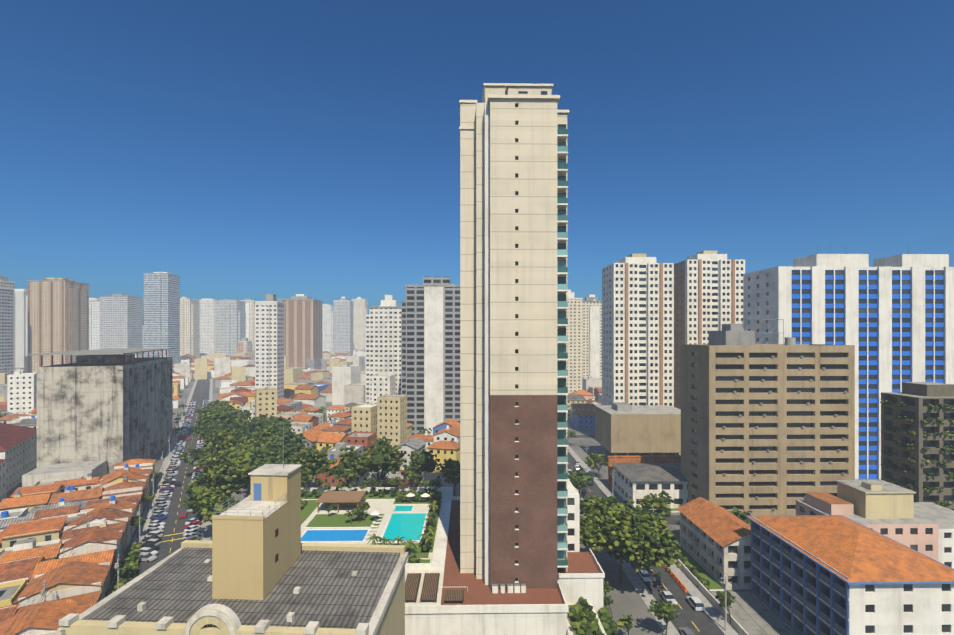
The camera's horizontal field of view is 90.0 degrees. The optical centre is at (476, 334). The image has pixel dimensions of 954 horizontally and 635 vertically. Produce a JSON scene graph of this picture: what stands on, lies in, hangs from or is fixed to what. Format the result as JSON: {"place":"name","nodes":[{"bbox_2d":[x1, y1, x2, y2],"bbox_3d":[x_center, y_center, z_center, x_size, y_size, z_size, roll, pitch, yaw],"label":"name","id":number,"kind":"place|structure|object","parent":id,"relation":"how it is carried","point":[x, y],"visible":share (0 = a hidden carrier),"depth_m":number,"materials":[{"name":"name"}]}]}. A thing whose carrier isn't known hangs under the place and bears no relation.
{"place":"outdoors","nodes":[
{"label":"outdoors","id":0,"kind":"place"},
{"bbox_2d":[6,378,880,634],"bbox_3d":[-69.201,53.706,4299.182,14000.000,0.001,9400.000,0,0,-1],"label":"ground","id":1,"kind":"structure","parent":0,"point":[626,597],"depth_m":129.07,"materials":[{"name":"grey asphalt"}]},
{"bbox_2d":[22,348,174,486],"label":"concrete building","id":2,"kind":"structure","parent":1,"relation":"on","point":[101,412],"depth_m":172.61,"materials":[{"name":"grey concrete"}]},
{"bbox_2d":[57,433,407,634],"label":"building","id":3,"kind":"structure","parent":1,"relation":"on","point":[255,566],"depth_m":53.97,"materials":[{"name":"beige concrete"}]},
{"bbox_2d":[0,346,601,634],"bbox_3d":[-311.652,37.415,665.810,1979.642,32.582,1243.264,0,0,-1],"label":"houses","id":4,"kind":"structure","parent":1,"relation":"on","point":[41,522],"depth_m":171.92,"materials":[{"name":"tile"}]},
{"bbox_2d":[0,272,601,434],"bbox_3d":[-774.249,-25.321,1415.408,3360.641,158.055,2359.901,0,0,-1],"label":"skyline","id":5,"kind":"structure","parent":1,"relation":"on","point":[412,342],"depth_m":551.28,"materials":[{"name":"white concrete"}]},
{"bbox_2d":[131,379,738,634],"bbox_3d":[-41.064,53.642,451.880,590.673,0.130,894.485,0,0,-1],"label":"road","id":6,"kind":"structure","parent":1,"relation":"on","point":[710,620],"depth_m":124.65,"materials":[{"name":"grey asphalt"}]},
{"bbox_2d":[5,393,778,634],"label":"sidewalk","id":7,"kind":"structure","parent":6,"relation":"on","point":[672,575],"depth_m":101.71,"materials":[{"name":"grey concrete"}]},
{"bbox_2d":[139,399,704,634],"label":"cars","id":8,"kind":"object","parent":6,"relation":"on","point":[152,538],"visible":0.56,"depth_m":138.96,"materials":[{"name":"white"}]},
{"bbox_2d":[301,479,605,634],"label":"podium","id":9,"kind":"object","parent":1,"relation":"on","point":[444,595],"visible":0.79,"depth_m":88.91,"materials":[{"name":"white concrete"}]},
{"bbox_2d":[459,83,568,592],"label":"tower","id":10,"kind":"structure","parent":9,"relation":"on","point":[513,336],"depth_m":84.95,"materials":[{"name":"concrete"}]},
{"bbox_2d":[602,251,744,408],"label":"apartment towers","id":11,"kind":"structure","parent":1,"relation":"on","point":[655,315],"depth_m":228.71,"materials":[{"name":"white concrete"}]},
{"bbox_2d":[681,319,854,524],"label":"office","id":12,"kind":"structure","parent":1,"relation":"on","point":[768,429],"depth_m":134.41,"materials":[{"name":"beige concrete"}]},
{"bbox_2d":[595,402,953,634],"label":"blocks","id":13,"kind":"structure","parent":1,"relation":"on","point":[864,557],"depth_m":95.67,"materials":[{"name":"tile"}]},
{"bbox_2d":[743,254,953,478],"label":"office building","id":14,"kind":"structure","parent":1,"relation":"on","point":[891,318],"depth_m":178.14,"materials":[{"name":"white concrete"}]},
{"bbox_2d":[881,382,953,509],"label":"apartment building","id":15,"kind":"structure","parent":1,"relation":"on","point":[919,397],"depth_m":120.94,"materials":[{"name":"grey concrete"}]},
{"bbox_2d":[0,0,953,325],"label":"sky","id":16,"kind":"structure","parent":0,"point":[235,149],"materials":[{"name":"blue"}]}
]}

